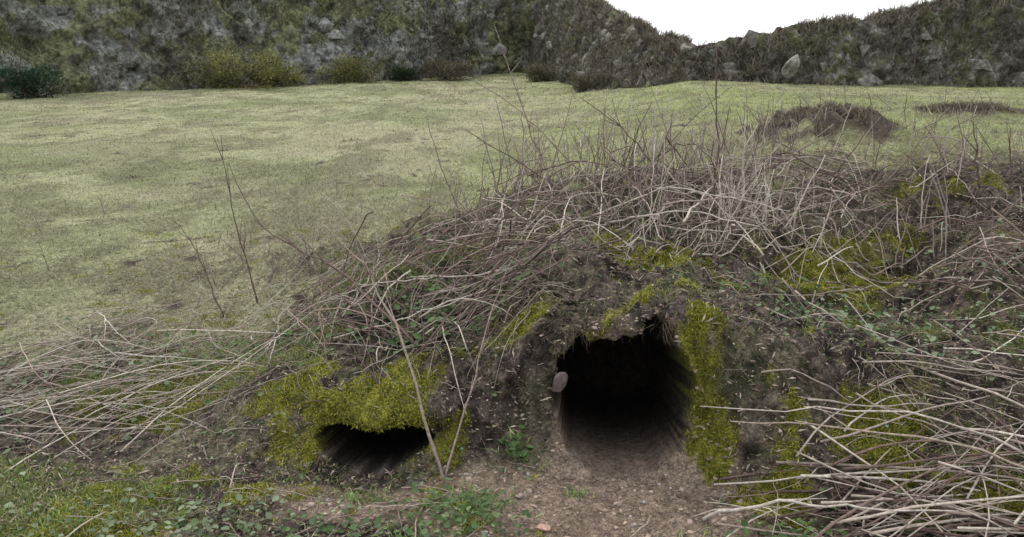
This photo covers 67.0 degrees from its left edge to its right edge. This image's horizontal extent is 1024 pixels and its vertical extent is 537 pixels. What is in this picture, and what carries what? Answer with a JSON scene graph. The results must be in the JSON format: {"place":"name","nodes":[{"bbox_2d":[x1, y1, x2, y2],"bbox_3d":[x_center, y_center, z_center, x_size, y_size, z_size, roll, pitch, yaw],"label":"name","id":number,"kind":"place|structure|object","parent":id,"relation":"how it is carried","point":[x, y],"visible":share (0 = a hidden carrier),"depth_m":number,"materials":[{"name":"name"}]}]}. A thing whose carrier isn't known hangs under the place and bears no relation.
{"place":"outdoors","nodes":[
{"label":"outdoors","id":0,"kind":"place"},
{"bbox_2d":[0,0,541,94],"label":"hillside","id":1,"kind":"structure","parent":0,"point":[89,32],"depth_m":23.01,"materials":[{"name":"grey stone"}]},
{"bbox_2d":[181,46,286,88],"bbox_3d":[-7.656,-5.524,21.386,3.167,1.249,1.879,0,15,0],"label":"gorse bush","id":2,"kind":"object","parent":1,"relation":"on","point":[259,67],"visible":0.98,"depth_m":21.20,"materials":[{"name":"green plant"}]},
{"bbox_2d":[0,0,540,92],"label":"hillside scrub","id":3,"kind":"object","parent":1,"relation":"on","point":[369,53],"visible":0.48,"depth_m":24.03,"materials":[{"name":"green plant"}]},
{"bbox_2d":[29,0,521,90],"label":"hillside rocks","id":4,"kind":"object","parent":1,"relation":"on","point":[325,25],"visible":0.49,"depth_m":24.21,"materials":[{"name":"grey stone"}]},
{"bbox_2d":[247,62,307,86],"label":"gorse bush","id":5,"kind":"object","parent":1,"relation":"on","point":[289,78],"visible":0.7,"depth_m":21.98,"materials":[{"name":"green plant"}]},
{"bbox_2d":[312,52,391,84],"bbox_3d":[-4.834,-6.156,23.875,2.540,1.043,2.067,0,15,0],"label":"gorse bush","id":6,"kind":"object","parent":1,"relation":"on","point":[349,64],"visible":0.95,"depth_m":23.47,"materials":[{"name":"green plant"}]},
{"bbox_2d":[0,72,1023,536],"bbox_3d":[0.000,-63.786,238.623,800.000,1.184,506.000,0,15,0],"label":"ground","id":7,"kind":"structure","parent":0,"point":[618,408],"depth_m":2.60,"materials":[{"name":"green plant"}]},
{"bbox_2d":[0,64,72,99],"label":"evergreen bush","id":8,"kind":"object","parent":7,"relation":"on","point":[20,83],"visible":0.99,"depth_m":17.93,"materials":[{"name":"green plant"}]},
{"bbox_2d":[0,437,109,502],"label":"grass tuft","id":9,"kind":"object","parent":7,"relation":"on","point":[28,470],"visible":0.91,"depth_m":1.90,"materials":[{"name":"green plant"}]},
{"bbox_2d":[0,490,192,536],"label":"grass tuft","id":10,"kind":"object","parent":7,"relation":"on","point":[57,518],"visible":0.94,"depth_m":1.71,"materials":[{"name":"green plant"}]},
{"bbox_2d":[107,475,263,517],"bbox_3d":[-0.775,0.541,1.811,0.337,0.037,0.218,6,16,23],"label":"grass tuft","id":11,"kind":"object","parent":7,"relation":"on","point":[172,494],"visible":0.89,"depth_m":1.83,"materials":[{"name":"green plant"}]},
{"bbox_2d":[171,217,223,316],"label":"bramble cane","id":12,"kind":"object","parent":7,"relation":"on","point":[187,237],"visible":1,"depth_m":2.94,"materials":[{"name":"brown plant"}]},
{"bbox_2d":[0,232,438,474],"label":"dead stem pile","id":13,"kind":"object","parent":7,"relation":"on","point":[54,397],"visible":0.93,"depth_m":2.37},
{"bbox_2d":[210,129,258,302],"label":"bramble cane","id":14,"kind":"object","parent":7,"relation":"on","point":[243,250],"visible":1,"depth_m":2.99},
{"bbox_2d":[0,477,533,536],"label":"ground ivy","id":15,"kind":"object","parent":7,"relation":"on","point":[377,522],"visible":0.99,"depth_m":1.71,"materials":[{"name":"green plant"}]},
{"bbox_2d":[5,233,572,420],"bbox_3d":[-0.832,0.115,2.533,2.021,0.419,0.881,0,15,0],"label":"ground ivy","id":16,"kind":"object","parent":7,"relation":"on","point":[396,306],"visible":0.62,"depth_m":2.44,"materials":[{"name":"green plant"}]},
{"bbox_2d":[286,247,396,344],"bbox_3d":[-0.523,0.077,2.475,0.474,0.241,0.127,9,17,29],"label":"bramble cane","id":17,"kind":"object","parent":16,"relation":"on","point":[373,323],"visible":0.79,"depth_m":2.43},
{"bbox_2d":[228,163,415,345],"bbox_3d":[-0.643,-0.099,2.624,0.112,0.419,1.170,-14,20,-42],"label":"bramble cane","id":18,"kind":"object","parent":7,"relation":"on","point":[372,302],"visible":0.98,"depth_m":2.60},
{"bbox_2d":[314,483,413,506],"bbox_3d":[-0.352,0.552,1.855,0.245,0.051,0.168,6,16,21],"label":"grass tuft","id":19,"kind":"object","parent":7,"relation":"on","point":[348,494],"visible":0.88,"depth_m":1.87,"materials":[{"name":"green plant"}]},
{"bbox_2d":[322,223,447,489],"bbox_3d":[-0.364,0.199,2.175,0.047,0.520,0.848,-9,17,-30],"label":"bramble cane","id":20,"kind":"object","parent":7,"relation":"on","point":[420,405],"visible":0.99,"depth_m":2.00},
{"bbox_2d":[389,65,425,81],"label":"evergreen bush","id":21,"kind":"object","parent":7,"relation":"on","point":[405,73],"visible":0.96,"depth_m":25.02,"materials":[{"name":"green plant"}]},
{"bbox_2d":[346,505,490,536],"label":"grass tuft","id":22,"kind":"object","parent":7,"relation":"on","point":[388,524],"visible":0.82,"depth_m":1.70,"materials":[{"name":"green plant"}]},
{"bbox_2d":[96,323,748,536],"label":"pebbles","id":23,"kind":"object","parent":7,"relation":"on","point":[689,521],"visible":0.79,"depth_m":1.82,"materials":[{"name":"stone"}]},
{"bbox_2d":[334,275,524,338],"bbox_3d":[-0.247,0.130,2.346,0.604,0.195,0.092,-1,15,-4],"label":"bramble cane","id":24,"kind":"object","parent":7,"relation":"on","point":[415,314],"visible":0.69,"depth_m":2.34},
{"bbox_2d":[357,268,511,302],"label":"bramble cane","id":25,"kind":"object","parent":7,"relation":"on","point":[432,276],"visible":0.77,"depth_m":2.46,"materials":[{"name":"brown plant"}]},
{"bbox_2d":[422,252,463,326],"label":"bramble cane","id":26,"kind":"object","parent":7,"relation":"on","point":[434,271],"visible":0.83,"depth_m":2.42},
{"bbox_2d":[224,190,674,412],"bbox_3d":[-0.229,-0.015,2.615,1.470,0.524,1.417,0,15,0],"label":"dead stem pile","id":27,"kind":"object","parent":7,"relation":"on","point":[497,261],"visible":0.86,"depth_m":2.48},
{"bbox_2d":[420,56,481,81],"bbox_3d":[-1.941,-6.445,25.034,2.202,0.964,1.462,0,15,0],"label":"bracken clump","id":28,"kind":"object","parent":7,"relation":"on","point":[440,71],"visible":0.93,"depth_m":25.07,"materials":[{"name":"brown plant"}]},
{"bbox_2d":[0,313,913,536],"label":"ground ivy","id":29,"kind":"object","parent":7,"relation":"on","point":[516,452],"visible":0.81,"depth_m":2.20,"materials":[{"name":"green plant"}]},
{"bbox_2d":[444,260,511,477],"bbox_3d":[-0.080,0.253,2.111,0.031,0.430,0.578,5,16,18],"label":"bramble cane","id":30,"kind":"object","parent":7,"relation":"on","point":[456,437],"visible":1,"depth_m":2.01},
{"bbox_2d":[415,468,544,523],"bbox_3d":[-0.100,0.546,1.798,0.263,0.056,0.258,-11,19,-35],"label":"grass tuft","id":31,"kind":"object","parent":7,"relation":"on","point":[465,506],"visible":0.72,"depth_m":1.80,"materials":[{"name":"green plant"}]},
{"bbox_2d":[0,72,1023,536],"bbox_3d":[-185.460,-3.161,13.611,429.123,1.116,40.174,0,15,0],"label":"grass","id":32,"kind":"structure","parent":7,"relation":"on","point":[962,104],"depth_m":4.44,"materials":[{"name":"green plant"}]},
{"bbox_2d":[0,155,1023,536],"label":"moss","id":33,"kind":"object","parent":7,"relation":"on","point":[404,409],"visible":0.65,"depth_m":2.03,"materials":[{"name":"green plant"}]},
{"bbox_2d":[0,154,1023,536],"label":"stone","id":34,"kind":"object","parent":7,"relation":"on","point":[556,372],"visible":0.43,"depth_m":2.06,"materials":[{"name":"grey stone"}]},
{"bbox_2d":[0,162,1023,536],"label":"soil crumbs","id":35,"kind":"object","parent":7,"relation":"on","point":[610,484],"visible":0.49,"depth_m":1.98,"materials":[{"name":"brown soil"}]},
{"bbox_2d":[0,169,1023,536],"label":"ground ivy","id":36,"kind":"object","parent":7,"relation":"on","point":[480,357],"visible":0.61,"depth_m":2.15,"materials":[{"name":"green plant"}]},
{"bbox_2d":[0,72,1023,410],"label":"upright dead stems","id":37,"kind":"object","parent":7,"relation":"on","point":[522,172],"visible":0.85,"depth_m":3.29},
{"bbox_2d":[2,154,1023,536],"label":"fallen twigs","id":38,"kind":"object","parent":7,"relation":"on","point":[222,478],"visible":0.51,"depth_m":2.13,"materials":[{"name":"brown wood"}]},
{"bbox_2d":[483,423,550,471],"bbox_3d":[0.025,0.456,2.004,0.188,0.103,0.146,9,17,29],"label":"grass tuft","id":39,"kind":"object","parent":7,"relation":"on","point":[520,449],"visible":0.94,"depth_m":1.99,"materials":[{"name":"green plant"}]},
{"bbox_2d":[465,129,568,195],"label":"bramble cane","id":40,"kind":"object","parent":7,"relation":"on","point":[517,161],"visible":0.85,"depth_m":3.30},
{"bbox_2d":[494,25,552,187],"bbox_3d":[0.060,-0.724,3.556,0.285,0.756,0.092,6,16,21],"label":"bramble cane","id":41,"kind":"object","parent":7,"relation":"on","point":[520,101],"visible":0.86,"depth_m":3.52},
{"bbox_2d":[466,76,588,178],"bbox_3d":[0.075,-0.627,3.471,0.551,0.459,0.087,-1,15,-5],"label":"bramble cane","id":42,"kind":"object","parent":7,"relation":"on","point":[582,172],"visible":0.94,"depth_m":3.44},
{"bbox_2d":[522,62,556,81],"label":"bracken clump","id":43,"kind":"object","parent":7,"relation":"on","point":[534,70],"visible":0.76,"depth_m":24.51,"materials":[{"name":"plant"}]},
{"bbox_2d":[536,524,550,531],"bbox_3d":[0.072,0.586,1.741,0.031,0.017,0.023,8,17,28],"label":"stone","id":44,"kind":"object","parent":7,"relation":"on","point":[543,527],"visible":1,"depth_m":1.74,"materials":[{"name":"pink stone"}]},
{"bbox_2d":[552,372,567,391],"bbox_3d":[0.127,0.301,2.049,0.046,0.058,0.021,-5,16,-19],"label":"stone","id":45,"kind":"object","parent":7,"relation":"on","point":[560,381],"visible":1,"depth_m":2.04,"materials":[{"name":"grey stone"}]},
{"bbox_2d":[562,480,594,500],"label":"grass tuft","id":46,"kind":"object","parent":7,"relation":"on","point":[573,491],"visible":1,"depth_m":1.87,"materials":[{"name":"green plant"}]},
{"bbox_2d":[562,305,688,353],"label":"hanging roots","id":47,"kind":"object","parent":7,"relation":"hanging from","point":[617,333],"visible":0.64,"depth_m":2.00,"materials":[{"name":"brown plant"}]},
{"bbox_2d":[582,98,689,207],"bbox_3d":[0.520,-0.487,3.272,0.496,0.447,0.040,6,16,22],"label":"bramble cane","id":48,"kind":"object","parent":7,"relation":"on","point":[617,123],"visible":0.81,"depth_m":3.27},
{"bbox_2d":[401,124,926,303],"bbox_3d":[0.691,-0.297,3.190,2.270,0.531,1.789,0,15,0],"label":"dead stem pile","id":49,"kind":"object","parent":7,"relation":"on","point":[638,204],"visible":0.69,"depth_m":2.97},
{"bbox_2d":[605,207,758,226],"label":"bramble cane","id":50,"kind":"object","parent":49,"relation":"on","point":[625,219],"visible":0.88,"depth_m":2.68,"materials":[{"name":"brown plant"}]},
{"bbox_2d":[592,184,789,215],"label":"bramble cane","id":51,"kind":"object","parent":49,"relation":"on","point":[663,188],"visible":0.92,"depth_m":2.71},
{"bbox_2d":[660,517,754,536],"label":"grass tuft","id":52,"kind":"object","parent":7,"relation":"on","point":[711,531],"visible":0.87,"depth_m":1.69,"materials":[{"name":"green plant"}]},
{"bbox_2d":[705,105,729,215],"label":"bramble cane","id":53,"kind":"object","parent":7,"relation":"on","point":[717,162],"visible":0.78,"depth_m":2.88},
{"bbox_2d":[715,47,727,199],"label":"bramble cane","id":54,"kind":"object","parent":7,"relation":"on","point":[716,114],"visible":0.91,"depth_m":3.23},
{"bbox_2d":[737,116,757,218],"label":"bramble cane","id":55,"kind":"object","parent":7,"relation":"on","point":[745,144],"visible":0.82,"depth_m":2.90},
{"bbox_2d":[702,498,957,520],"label":"bramble cane","id":56,"kind":"object","parent":7,"relation":"on","point":[711,514],"visible":1,"depth_m":1.65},
{"bbox_2d":[652,133,1023,385],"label":"dead stem pile","id":57,"kind":"object","parent":7,"relation":"on","point":[971,259],"visible":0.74,"depth_m":2.64,"materials":[{"name":"wood"}]},
{"bbox_2d":[686,216,1023,536],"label":"ground ivy","id":58,"kind":"object","parent":7,"relation":"on","point":[870,326],"visible":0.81,"depth_m":2.21,"materials":[{"name":"green plant"}]},
{"bbox_2d":[692,325,1023,536],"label":"dead stem pile","id":59,"kind":"object","parent":7,"relation":"on","point":[992,525],"visible":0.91,"depth_m":1.71,"materials":[{"name":"beige wood"}]},
{"bbox_2d":[700,406,1023,453],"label":"bramble cane","id":60,"kind":"object","parent":59,"relation":"on","point":[986,435],"visible":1,"depth_m":1.73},
{"bbox_2d":[730,406,1023,468],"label":"bramble cane","id":61,"kind":"object","parent":59,"relation":"on","point":[966,446],"visible":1,"depth_m":1.69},
{"bbox_2d":[855,502,882,517],"bbox_3d":[0.803,0.537,1.720,0.072,0.026,0.052,-5,16,-17],"label":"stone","id":62,"kind":"object","parent":7,"relation":"on","point":[858,504],"visible":0.23,"depth_m":1.72,"materials":[{"name":"grey stone"}]},
{"bbox_2d":[958,121,980,186],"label":"bramble cane","id":63,"kind":"object","parent":7,"relation":"on","point":[977,173],"visible":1,"depth_m":3.19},
{"bbox_2d":[1006,121,1016,185],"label":"bramble cane","id":64,"kind":"object","parent":7,"relation":"on","point":[1011,181],"visible":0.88,"depth_m":3.29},
{"bbox_2d":[606,0,933,45],"label":"sky","id":65,"kind":"structure","parent":0,"point":[717,19],"materials":[{"name":"white"}]},
{"bbox_2d":[524,0,1023,91],"bbox_3d":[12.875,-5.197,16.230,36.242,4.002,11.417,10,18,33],"label":"stone bank","id":66,"kind":"structure","parent":0,"point":[862,29],"depth_m":15.26,"materials":[{"name":"grey stone"}]},
{"bbox_2d":[565,69,604,91],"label":"bracken clump","id":67,"kind":"object","parent":66,"relation":"on","point":[581,79],"visible":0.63,"depth_m":19.31,"materials":[{"name":"plant"}]},
{"bbox_2d":[534,0,1023,92],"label":"bank stones","id":68,"kind":"object","parent":66,"relation":"on","point":[729,71],"visible":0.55,"depth_m":16.41,"materials":[{"name":"grey stone"}]},
{"bbox_2d":[781,54,799,77],"bbox_3d":[5.331,-3.877,14.805,0.331,0.444,0.281,0,15,0],"label":"bank boulder","id":69,"kind":"object","parent":66,"relation":"on","point":[790,68],"visible":1,"depth_m":14.74,"materials":[{"name":"grey stone"}]}
]}

